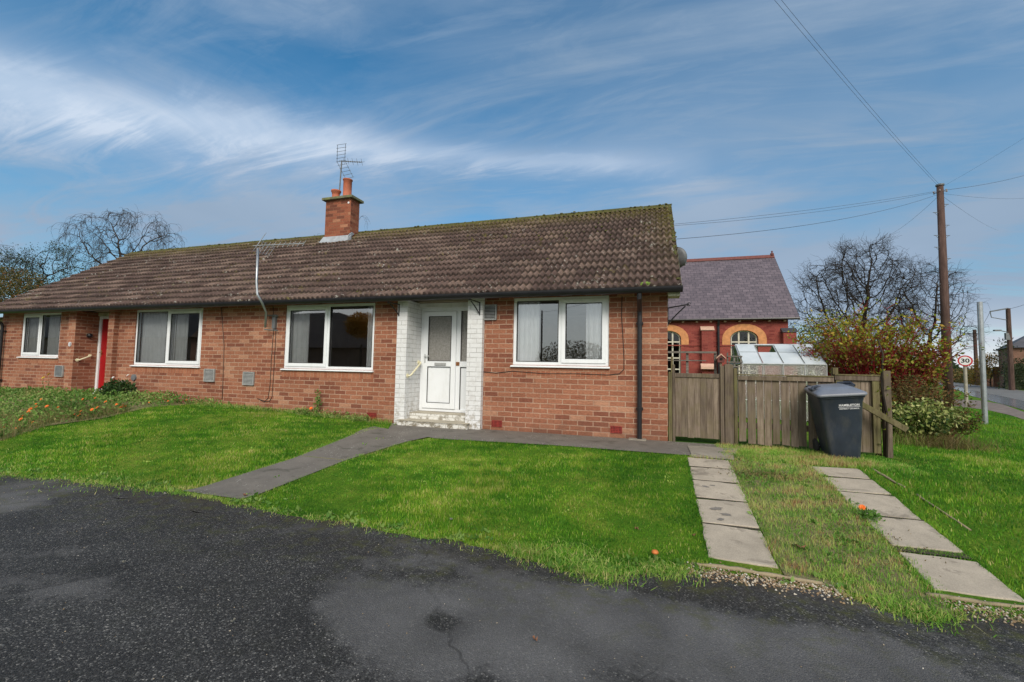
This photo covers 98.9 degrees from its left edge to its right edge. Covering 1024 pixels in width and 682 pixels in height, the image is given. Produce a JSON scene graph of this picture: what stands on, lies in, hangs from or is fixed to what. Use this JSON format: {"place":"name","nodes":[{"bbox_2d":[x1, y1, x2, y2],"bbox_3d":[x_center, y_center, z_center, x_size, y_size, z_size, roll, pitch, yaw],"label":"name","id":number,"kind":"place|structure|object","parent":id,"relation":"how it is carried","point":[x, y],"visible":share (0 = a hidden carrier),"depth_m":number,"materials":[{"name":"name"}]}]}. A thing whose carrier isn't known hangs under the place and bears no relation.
{"place":"outdoors","nodes":[
{"label":"outdoors","id":0,"kind":"place"},
{"bbox_2d":[184,426,427,498],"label":"path","id":1,"kind":"structure","parent":0,"point":[261,480],"depth_m":5.42,"materials":[{"name":"concrete"}]},
{"bbox_2d":[0,473,1023,681],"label":"tarmac court","id":2,"kind":"object","parent":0,"point":[283,584],"visible":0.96,"depth_m":2.43,"materials":[{"name":"asphalt"}]},
{"bbox_2d":[105,475,189,495],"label":"grass clump","id":3,"kind":"object","parent":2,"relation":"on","point":[145,489],"visible":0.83,"depth_m":4.71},
{"bbox_2d":[166,490,241,504],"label":"joint grass","id":4,"kind":"structure","parent":2,"relation":"on","point":[200,495],"depth_m":4.46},
{"bbox_2d":[1,471,1023,635],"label":"edge grass","id":5,"kind":"structure","parent":2,"relation":"on","point":[344,523],"depth_m":3.22,"materials":[{"name":"plant"}]},
{"bbox_2d":[545,555,659,591],"bbox_3d":[0.610,1.546,2.964,0.763,0.075,0.538,1,-3,3],"label":"grass clump","id":6,"kind":"object","parent":2,"relation":"on","point":[608,574],"visible":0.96,"depth_m":2.94,"materials":[{"name":"plant"}]},
{"bbox_2d":[684,557,1023,629],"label":"gravel","id":7,"kind":"structure","parent":2,"relation":"on","point":[779,584],"depth_m":2.82,"materials":[{"name":"gravel"}]},
{"bbox_2d":[835,589,996,636],"bbox_3d":[2.310,1.552,2.531,0.752,0.075,0.530,0,-4,18],"label":"grass clump","id":8,"kind":"object","parent":2,"relation":"on","point":[913,605],"visible":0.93,"depth_m":2.55,"materials":[{"name":"plant"}]},
{"bbox_2d":[0,382,1023,622],"bbox_3d":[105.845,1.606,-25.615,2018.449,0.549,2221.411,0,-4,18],"label":"ground","id":9,"kind":"structure","parent":0,"point":[348,504],"depth_m":4.57,"materials":[{"name":"plant"}]},
{"bbox_2d":[0,265,51,301],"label":"dense bush","id":10,"kind":"object","parent":9,"relation":"on","point":[10,273],"visible":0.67,"depth_m":19.71,"materials":[{"name":"brown plant"}]},
{"bbox_2d":[0,446,84,488],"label":"grass clump","id":11,"kind":"object","parent":9,"relation":"on","point":[27,463],"visible":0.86,"depth_m":5.66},
{"bbox_2d":[0,238,96,299],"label":"hawthorn tree","id":12,"kind":"object","parent":9,"relation":"on","point":[27,263],"visible":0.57,"depth_m":21.86,"materials":[{"name":"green plant"}]},
{"bbox_2d":[0,398,130,440],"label":"bed edge grass","id":13,"kind":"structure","parent":9,"relation":"on","point":[42,423],"depth_m":7.69,"materials":[{"name":"green plant"}]},
{"bbox_2d":[27,467,161,497],"bbox_3d":[-4.730,1.552,4.936,1.828,0.096,1.139,0,-4,18],"label":"grass clump","id":14,"kind":"object","parent":9,"relation":"on","point":[106,477],"visible":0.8,"depth_m":4.95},
{"bbox_2d":[0,394,190,439],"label":"bed soil","id":15,"kind":"structure","parent":9,"relation":"on","point":[130,410],"depth_m":8.42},
{"bbox_2d":[0,385,193,437],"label":"flower bed foliage","id":16,"kind":"object","parent":15,"relation":"on","point":[30,391],"visible":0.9,"depth_m":8.72,"materials":[{"name":"green plant"}]},
{"bbox_2d":[99,378,137,400],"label":"flowering clump","id":17,"kind":"object","parent":15,"relation":"on","point":[118,386],"visible":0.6,"depth_m":9.33,"materials":[{"name":"green plant"}]},
{"bbox_2d":[47,208,184,277],"bbox_3d":[-23.916,-2.943,26.422,7.466,10.619,4.038,1,-3,4],"label":"birch tree","id":18,"kind":"object","parent":9,"relation":"on","point":[117,246],"visible":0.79,"depth_m":26.74,"materials":[{"name":"brown plant"}]},
{"bbox_2d":[0,404,394,490],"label":"lawn grass","id":19,"kind":"structure","parent":9,"relation":"on","point":[227,411],"depth_m":6.46,"materials":[{"name":"plant"}]},
{"bbox_2d":[184,396,360,420],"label":"wall foot plants","id":20,"kind":"object","parent":9,"relation":"on","point":[244,407],"depth_m":8.59,"materials":[{"name":"green plant"}]},
{"bbox_2d":[192,401,391,423],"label":"wall foot grass","id":21,"kind":"structure","parent":9,"relation":"on","point":[325,415],"depth_m":8.34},
{"bbox_2d":[242,438,433,499],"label":"edge grass","id":22,"kind":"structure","parent":9,"relation":"on","point":[299,479],"depth_m":5.35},
{"bbox_2d":[0,178,690,440],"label":"bungalow pair","id":23,"kind":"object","parent":9,"relation":"on","point":[443,300],"visible":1,"depth_m":8.53,"materials":[{"name":"brick"}]},
{"bbox_2d":[16,313,60,357],"bbox_3d":[-11.857,-0.138,11.035,1.597,1.135,0.130,0,-4,18],"label":"window frame","id":24,"kind":"structure","parent":23,"relation":"in","point":[41,331],"depth_m":11.04,"materials":[{"name":"plastic"}]},
{"bbox_2d":[98,319,108,387],"bbox_3d":[-9.727,0.353,10.703,0.998,1.795,0.099,0,-4,18],"label":"front door","id":25,"kind":"structure","parent":23,"relation":"in","point":[105,321],"depth_m":10.83,"materials":[{"name":"red wood"}]},
{"bbox_2d":[140,312,176,361],"bbox_3d":[-7.996,-0.061,9.903,1.100,1.290,0.028,0,-4,18],"label":"curtain","id":26,"kind":"object","parent":23,"relation":"hanging from","point":[153,335],"visible":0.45,"depth_m":9.93,"materials":[{"name":"fabric"}]},
{"bbox_2d":[130,308,202,367],"bbox_3d":[-7.595,-0.067,9.670,2.113,1.280,0.130,0,-4,18],"label":"window frame","id":27,"kind":"structure","parent":23,"relation":"in","point":[170,316],"depth_m":9.65,"materials":[{"name":"plastic"}]},
{"bbox_2d":[175,314,188,360],"bbox_3d":[-7.283,-0.061,9.670,0.360,1.290,0.028,0,-4,18],"label":"curtain","id":28,"kind":"object","parent":23,"relation":"hanging from","point":[181,337],"visible":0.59,"depth_m":9.67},
{"bbox_2d":[253,233,305,330],"bbox_3d":[-4.557,-1.108,8.377,0.838,1.789,0.753,0,-4,18],"label":"television aerial","id":29,"kind":"object","parent":23,"relation":"attached to","point":[274,321],"visible":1,"depth_m":8.49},
{"bbox_2d":[290,311,309,362],"bbox_3d":[-4.211,-0.062,8.690,0.450,1.290,0.028,0,-4,18],"label":"curtain","id":30,"kind":"object","parent":23,"relation":"hanging from","point":[300,336],"visible":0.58,"depth_m":8.69,"materials":[{"name":"fabric"}]},
{"bbox_2d":[280,303,374,371],"bbox_3d":[-3.509,-0.068,8.366,2.113,1.280,0.130,0,-4,18],"label":"window frame","id":31,"kind":"structure","parent":23,"relation":"in","point":[328,308],"depth_m":8.38,"materials":[{"name":"plastic"}]},
{"bbox_2d":[336,143,362,195],"bbox_3d":[-4.344,-4.537,11.579,0.593,1.461,0.988,4,-4,-37],"label":"television aerial","id":32,"kind":"object","parent":23,"relation":"on","point":[343,164],"visible":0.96,"depth_m":11.82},
{"bbox_2d":[366,306,372,366],"bbox_3d":[-2.606,-0.062,8.178,0.220,1.290,0.028,0,-4,18],"label":"curtain","id":33,"kind":"object","parent":23,"relation":"hanging from","point":[369,335],"visible":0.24,"depth_m":8.20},
{"bbox_2d":[422,311,456,408],"bbox_3d":[-1.332,0.340,8.028,0.657,1.777,0.111,0,-4,18],"label":"front door","id":34,"kind":"structure","parent":23,"relation":"in","point":[440,327],"depth_m":8.04,"materials":[{"name":"plastic"}]},
{"bbox_2d":[517,302,539,360],"bbox_3d":[0.272,-0.113,7.262,0.380,1.190,0.028,0,-4,18],"label":"curtain","id":35,"kind":"object","parent":23,"relation":"hanging from","point":[528,329],"visible":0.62,"depth_m":7.26,"materials":[{"name":"fabric"}]},
{"bbox_2d":[510,295,609,368],"bbox_3d":[0.757,-0.141,7.010,1.597,1.135,0.130,0,-4,18],"label":"window frame","id":36,"kind":"structure","parent":23,"relation":"in","point":[562,362],"depth_m":6.96,"materials":[{"name":"plastic"}]},
{"bbox_2d":[586,303,601,358],"bbox_3d":[1.330,-0.113,6.925,0.320,1.190,0.028,0,-4,18],"label":"curtain","id":37,"kind":"object","parent":23,"relation":"hanging from","point":[593,327],"visible":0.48,"depth_m":6.94,"materials":[{"name":"fabric"}]},
{"bbox_2d":[677,247,686,267],"bbox_3d":[3.312,-1.645,8.892,0.457,0.479,0.417,0,-4,18],"label":"satellite dish","id":38,"kind":"object","parent":23,"relation":"attached to","point":[682,255],"visible":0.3,"depth_m":8.73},
{"bbox_2d":[0,467,698,572],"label":"edge weeds","id":39,"kind":"object","parent":9,"relation":"on","point":[457,535],"visible":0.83,"depth_m":3.89,"materials":[{"name":"green plant"}]},
{"bbox_2d":[38,415,673,530],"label":"lawn weeds","id":40,"kind":"object","parent":9,"relation":"on","point":[44,459],"visible":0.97,"depth_m":5.34,"materials":[{"name":"green plant"}]},
{"bbox_2d":[482,536,563,561],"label":"grass clump","id":41,"kind":"object","parent":9,"relation":"on","point":[516,548],"visible":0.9,"depth_m":3.26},
{"bbox_2d":[437,437,688,456],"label":"edge grass","id":42,"kind":"structure","parent":9,"relation":"on","point":[605,449],"depth_m":5.84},
{"bbox_2d":[507,531,640,584],"bbox_3d":[0.434,1.567,3.231,1.207,0.058,0.765,0,-4,18],"label":"grass clump","id":43,"kind":"object","parent":9,"relation":"on","point":[582,554],"visible":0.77,"depth_m":3.25,"materials":[{"name":"plant"}]},
{"bbox_2d":[619,555,710,590],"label":"grass clump","id":44,"kind":"object","parent":9,"relation":"on","point":[668,574],"visible":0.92,"depth_m":2.98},
{"bbox_2d":[668,372,671,440],"bbox_3d":[2.331,0.980,6.455,0.050,1.050,0.080,0,-4,18],"label":"fence post","id":45,"kind":"object","parent":9,"relation":"on","point":[670,403],"visible":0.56,"depth_m":6.43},
{"bbox_2d":[672,364,674,441],"bbox_3d":[2.374,0.924,6.434,0.036,1.160,0.080,0,-4,18],"label":"fence post","id":46,"kind":"object","parent":9,"relation":"on","point":[673,402],"visible":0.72,"depth_m":6.41,"materials":[{"name":"brown wood"}]},
{"bbox_2d":[675,373,719,438],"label":"garden gate","id":47,"kind":"structure","parent":46,"relation":"attached to","point":[698,394],"depth_m":6.33,"materials":[{"name":"brown wood"}]},
{"bbox_2d":[668,351,716,373],"bbox_3d":[3.520,0.996,9.419,1.614,1.552,0.080,0,-4,18],"label":"rail fence","id":48,"kind":"object","parent":9,"relation":"on","point":[687,360],"visible":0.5,"depth_m":9.33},
{"bbox_2d":[684,456,713,560],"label":"edge grass","id":49,"kind":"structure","parent":9,"relation":"on","point":[690,479],"depth_m":3.99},
{"bbox_2d":[688,457,730,468],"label":"paving slab","id":50,"kind":"structure","parent":9,"relation":"on","point":[705,462],"depth_m":5.12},
{"bbox_2d":[690,467,738,483],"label":"paving slab","id":51,"kind":"structure","parent":9,"relation":"on","point":[710,474],"depth_m":4.77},
{"bbox_2d":[693,480,746,501],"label":"paving slab","id":52,"kind":"structure","parent":9,"relation":"on","point":[715,490],"depth_m":4.36,"materials":[{"name":"concrete"}]},
{"bbox_2d":[720,366,724,444],"bbox_3d":[2.983,0.923,6.224,0.048,1.140,0.070,0,-4,18],"label":"fence post","id":53,"kind":"object","parent":9,"relation":"on","point":[722,433],"visible":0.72,"depth_m":6.20,"materials":[{"name":"brown wood"}]},
{"bbox_2d":[696,499,758,529],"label":"paving slab","id":54,"kind":"structure","parent":9,"relation":"on","point":[727,513],"depth_m":3.89,"materials":[{"name":"concrete"}]},
{"bbox_2d":[724,364,733,444],"bbox_3d":[3.073,0.915,6.217,0.112,1.180,0.110,0,-4,18],"label":"fence post","id":55,"kind":"object","parent":9,"relation":"on","point":[728,404],"visible":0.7,"depth_m":6.17,"materials":[{"name":"brown wood"}]},
{"bbox_2d":[668,251,799,375],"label":"brick chapel","id":56,"kind":"structure","parent":9,"relation":"on","point":[733,301],"depth_m":21.38,"materials":[{"name":"red brick"}]},
{"bbox_2d":[668,331,680,372],"bbox_3d":[7.695,0.725,21.600,1.260,2.529,0.225,0,-4,18],"label":"window frame","id":57,"kind":"structure","parent":56,"relation":"in","point":[672,341],"depth_m":21.53,"materials":[{"name":"white wood"}]},
{"bbox_2d":[730,330,757,375],"bbox_3d":[10.894,0.724,20.579,1.260,2.529,0.225,0,-4,18],"label":"window frame","id":58,"kind":"structure","parent":56,"relation":"in","point":[747,331],"depth_m":20.68,"materials":[{"name":"white wood"}]},
{"bbox_2d":[726,353,742,375],"bbox_3d":[4.694,1.014,9.245,0.306,1.540,0.045,0,-4,18],"label":"trellis","id":59,"kind":"object","parent":9,"relation":"on","point":[734,366],"visible":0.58,"depth_m":9.25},
{"bbox_2d":[733,368,737,445],"bbox_3d":[3.151,0.944,6.180,0.047,1.120,0.070,0,-4,18],"label":"fence post","id":60,"kind":"object","parent":9,"relation":"on","point":[735,385],"visible":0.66,"depth_m":6.15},
{"bbox_2d":[702,523,777,568],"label":"paving slab","id":61,"kind":"structure","parent":9,"relation":"on","point":[737,545],"depth_m":3.38,"materials":[{"name":"concrete"}]},
{"bbox_2d":[692,562,822,585],"bbox_3d":[1.665,1.592,3.018,0.794,0.031,0.058,0,-4,20],"label":"edging strip","id":62,"kind":"object","parent":9,"relation":"on","point":[746,570],"visible":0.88,"depth_m":2.99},
{"bbox_2d":[729,344,827,421],"bbox_3d":[6.876,1.044,11.531,1.824,1.932,1.944,0,-4,18],"label":"greenhouse","id":63,"kind":"object","parent":9,"relation":"on","point":[783,359],"visible":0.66,"depth_m":10.82,"materials":[{"name":"glass"}]},
{"bbox_2d":[737,374,834,448],"bbox_3d":[3.738,0.956,5.994,1.174,0.980,0.095,0,-4,18],"label":"board fence","id":64,"kind":"object","parent":9,"relation":"on","point":[793,407],"visible":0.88,"depth_m":6.02,"materials":[{"name":"brown wood"}]},
{"bbox_2d":[689,442,970,621],"bbox_3d":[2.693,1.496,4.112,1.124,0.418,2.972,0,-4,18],"label":"grass","id":65,"kind":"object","parent":9,"relation":"on","point":[815,574],"visible":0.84,"depth_m":3.81,"materials":[{"name":"green plant"}]},
{"bbox_2d":[788,308,879,374],"bbox_3d":[11.155,0.603,14.931,3.275,3.483,2.379,0,-4,18],"label":"ash sapling","id":66,"kind":"object","parent":9,"relation":"on","point":[811,328],"visible":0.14,"depth_m":15.11,"materials":[{"name":"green plant"}]},
{"bbox_2d":[804,381,866,458],"bbox_3d":[4.103,1.003,5.550,0.537,0.925,0.662,-6,1,20],"label":"wheelie bin","id":67,"kind":"object","parent":9,"relation":"on","point":[836,408],"visible":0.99,"depth_m":5.33,"materials":[{"name":"plastic"}]},
{"bbox_2d":[812,466,869,478],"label":"paving slab","id":68,"kind":"structure","parent":9,"relation":"on","point":[845,472],"depth_m":4.75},
{"bbox_2d":[728,459,957,617],"bbox_3d":[2.590,1.497,3.867,0.860,0.326,2.620,0,-4,18],"label":"driveway strip","id":69,"kind":"object","parent":9,"relation":"on","point":[829,583],"visible":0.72,"depth_m":3.46,"materials":[{"name":"plant"}]},
{"bbox_2d":[726,457,784,570],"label":"edge grass","id":70,"kind":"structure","parent":69,"relation":"on","point":[766,529],"depth_m":3.71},
{"bbox_2d":[717,466,945,598],"bbox_3d":[2.714,1.509,3.822,1.425,0.340,2.308,1,-3,6],"label":"dead clover","id":71,"kind":"object","parent":69,"relation":"on","point":[761,473],"visible":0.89,"depth_m":3.64,"materials":[{"name":"brown plant"}]},
{"bbox_2d":[793,557,891,593],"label":"grass clump","id":72,"kind":"object","parent":69,"relation":"on","point":[840,579],"visible":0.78,"depth_m":2.93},
{"bbox_2d":[823,477,889,494],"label":"paving slab","id":73,"kind":"structure","parent":9,"relation":"on","point":[859,485],"depth_m":4.39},
{"bbox_2d":[833,374,881,453],"bbox_3d":[4.526,0.941,5.741,0.510,1.005,0.090,0,-4,18],"label":"board fence","id":74,"kind":"object","parent":9,"relation":"on","point":[871,427],"visible":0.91,"depth_m":5.69,"materials":[{"name":"brown wood"}]},
{"bbox_2d":[863,402,908,431],"bbox_3d":[4.619,0.918,5.524,0.053,0.388,0.568,4,-5,-43],"label":"leaning plank","id":75,"kind":"object","parent":74,"relation":"attached to","point":[886,418],"visible":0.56,"depth_m":5.46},
{"bbox_2d":[788,228,938,350],"bbox_3d":[29.657,-2.759,38.150,13.010,13.861,8.274,2,-3,-12],"label":"bare tree","id":76,"kind":"object","parent":9,"relation":"on","point":[853,295],"visible":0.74,"depth_m":37.34,"materials":[{"name":"brown plant"}]},
{"bbox_2d":[856,508,885,521],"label":"weed clump","id":77,"kind":"object","parent":9,"relation":"on","point":[874,515],"visible":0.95,"depth_m":3.72,"materials":[{"name":"green plant"}]},
{"bbox_2d":[807,466,944,593],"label":"edge grass","id":78,"kind":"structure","parent":9,"relation":"on","point":[914,568],"depth_m":3.29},
{"bbox_2d":[840,491,920,519],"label":"paving slab","id":79,"kind":"structure","parent":9,"relation":"on","point":[884,505],"depth_m":3.99,"materials":[{"name":"concrete"}]},
{"bbox_2d":[869,339,896,457],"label":"climbing stem","id":80,"kind":"object","parent":9,"relation":"on","point":[886,429],"visible":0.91,"depth_m":5.61,"materials":[{"name":"brown plant"}]},
{"bbox_2d":[787,297,983,423],"bbox_3d":[8.640,0.417,10.412,3.298,3.030,2.920,2,-4,-16],"label":"dogwood shrub","id":81,"kind":"object","parent":9,"relation":"on","point":[855,355],"visible":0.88,"depth_m":9.91,"materials":[{"name":"yellow plant"}]},
{"bbox_2d":[880,371,892,457],"bbox_3d":[4.851,0.956,5.673,0.080,1.140,0.080,0,-4,18],"label":"fence post","id":82,"kind":"object","parent":9,"relation":"on","point":[886,383],"visible":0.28,"depth_m":5.65,"materials":[{"name":"brown wood"}]},
{"bbox_2d":[866,371,950,419],"bbox_3d":[8.424,1.255,9.690,1.798,1.260,1.311,0,-4,18],"label":"bramble thicket","id":83,"kind":"object","parent":9,"relation":"on","point":[905,378],"visible":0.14,"depth_m":9.41,"materials":[{"name":"brown plant"}]},
{"bbox_2d":[862,516,963,552],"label":"paving slab","id":84,"kind":"structure","parent":9,"relation":"on","point":[915,533],"depth_m":3.47,"materials":[{"name":"concrete"}]},
{"bbox_2d":[880,396,970,442],"bbox_3d":[6.761,1.322,7.302,1.358,0.824,1.102,0,-4,18],"label":"variegated shrub","id":85,"kind":"object","parent":9,"relation":"on","point":[925,419],"visible":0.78,"depth_m":7.09,"materials":[{"name":"green plant"}]},
{"bbox_2d":[897,338,957,401],"bbox_3d":[10.626,0.971,11.533,1.424,2.128,1.388,3,-4,-28],"label":"dogwood shrub","id":86,"kind":"object","parent":9,"relation":"on","point":[930,380],"visible":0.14,"depth_m":11.27,"materials":[{"name":"red plant"}]},
{"bbox_2d":[880,377,976,414],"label":"bramble thicket","id":87,"kind":"object","parent":9,"relation":"on","point":[905,397],"visible":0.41,"depth_m":8.73,"materials":[{"name":"green plant"}]},
{"bbox_2d":[881,429,983,451],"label":"dry grass tuft","id":88,"kind":"object","parent":9,"relation":"on","point":[898,440],"visible":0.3,"depth_m":7.04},
{"bbox_2d":[875,256,990,351],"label":"bare tree","id":89,"kind":"object","parent":9,"relation":"on","point":[936,290],"visible":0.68,"depth_m":41.60,"materials":[{"name":"brown plant"}]},
{"bbox_2d":[844,437,1023,593],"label":"verge grass","id":90,"kind":"structure","parent":9,"relation":"on","point":[977,460],"depth_m":4.47,"materials":[{"name":"plant"}]},
{"bbox_2d":[893,545,978,560],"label":"joint grass","id":91,"kind":"structure","parent":9,"relation":"on","point":[948,556],"depth_m":3.21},
{"bbox_2d":[933,183,953,405],"bbox_3d":[16.172,-1.682,16.374,0.720,8.507,0.421,4,-4,-37],"label":"telegraph pole","id":92,"kind":"object","parent":9,"relation":"on","point":[943,281],"visible":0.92,"depth_m":16.37,"materials":[{"name":"brown wood"}]},
{"bbox_2d":[915,406,984,441],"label":"variegated shrub","id":93,"kind":"object","parent":9,"relation":"on","point":[966,425],"visible":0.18,"depth_m":7.51,"materials":[{"name":"green plant"}]},
{"bbox_2d":[881,429,1022,454],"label":"dry grass tuft","id":94,"kind":"object","parent":9,"relation":"on","point":[949,443],"visible":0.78,"depth_m":6.87,"materials":[{"name":"plant"}]},
{"bbox_2d":[899,552,1023,602],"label":"paving slab","id":95,"kind":"structure","parent":9,"relation":"on","point":[965,577],"depth_m":2.93,"materials":[{"name":"concrete"}]},
{"bbox_2d":[957,355,972,405],"bbox_3d":[17.798,1.584,17.186,0.136,2.032,0.424,4,-5,-44],"label":"speed limit sign","id":96,"kind":"object","parent":9,"relation":"on","point":[964,361],"visible":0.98,"depth_m":17.18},
{"bbox_2d":[953,367,992,385],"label":"hedgerow","id":97,"kind":"object","parent":9,"relation":"on","point":[957,376],"visible":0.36,"depth_m":67.82,"materials":[{"name":"green plant"}]},
{"bbox_2d":[925,592,1023,608],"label":"edging strip","id":98,"kind":"object","parent":9,"relation":"on","point":[958,598],"visible":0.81,"depth_m":2.68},
{"bbox_2d":[973,329,979,384],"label":"utility pole","id":99,"kind":"object","parent":9,"relation":"on","point":[975,353],"visible":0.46,"depth_m":54.88,"materials":[{"name":"brown wood"}]},
{"bbox_2d":[977,302,987,423],"bbox_3d":[11.797,0.549,10.992,0.107,3.080,0.110,0,-4,18],"label":"steel post","id":100,"kind":"object","parent":9,"relation":"on","point":[982,365],"visible":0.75,"depth_m":10.96,"materials":[{"name":"metal"}]},
{"bbox_2d":[967,346,999,386],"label":"autumn tree","id":101,"kind":"object","parent":9,"relation":"on","point":[989,358],"visible":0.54,"depth_m":47.97,"materials":[{"name":"brown plant"}]},
{"bbox_2d":[986,367,999,386],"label":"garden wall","id":102,"kind":"structure","parent":9,"relation":"on","point":[995,380],"depth_m":47.99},
{"bbox_2d":[989,308,1014,389],"bbox_3d":[42.482,0.753,37.895,2.270,7.295,0.654,2,-3,-10],"label":"utility pole","id":103,"kind":"object","parent":9,"relation":"on","point":[1010,359],"visible":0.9,"depth_m":37.90,"materials":[{"name":"brown wood"}]},
{"bbox_2d":[993,338,1023,389],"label":"clipped hedge","id":104,"kind":"object","parent":9,"relation":"on","point":[1019,374],"visible":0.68,"depth_m":39.59,"materials":[{"name":"green plant"}]},
{"bbox_2d":[995,336,1023,386],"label":"brick house","id":105,"kind":"structure","parent":9,"relation":"on","point":[1017,353],"depth_m":42.31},
{"bbox_2d":[0,0,1023,367],"label":"sky","id":106,"kind":"structure","parent":0,"point":[226,120],"materials":[{"name":"blue"}]},
{"bbox_2d":[389,423,738,454],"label":"path","id":107,"kind":"structure","parent":0,"point":[666,447],"depth_m":6.33,"materials":[{"name":"concrete"}]},
{"bbox_2d":[687,445,736,459],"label":"paving slab","id":108,"kind":"structure","parent":0,"point":[698,451],"depth_m":5.53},
{"bbox_2d":[806,406,1023,460],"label":"verge grass","id":109,"kind":"structure","parent":0,"point":[998,414],"depth_m":8.70,"materials":[{"name":"plant"}]},
{"bbox_2d":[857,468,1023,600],"bbox_3d":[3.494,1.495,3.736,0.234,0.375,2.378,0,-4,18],"label":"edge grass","id":110,"kind":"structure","parent":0,"point":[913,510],"depth_m":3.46,"materials":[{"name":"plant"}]},
{"bbox_2d":[936,400,1023,418],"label":"sidewalk","id":111,"kind":"structure","parent":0,"point":[1000,408],"depth_m":16.35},
{"bbox_2d":[938,382,1023,400],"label":"road","id":112,"kind":"structure","parent":0,"point":[1015,394],"depth_m":34.52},
{"bbox_2d":[940,383,1023,409],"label":"sidewalk","id":113,"kind":"structure","parent":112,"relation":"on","point":[1016,403],"depth_m":22.47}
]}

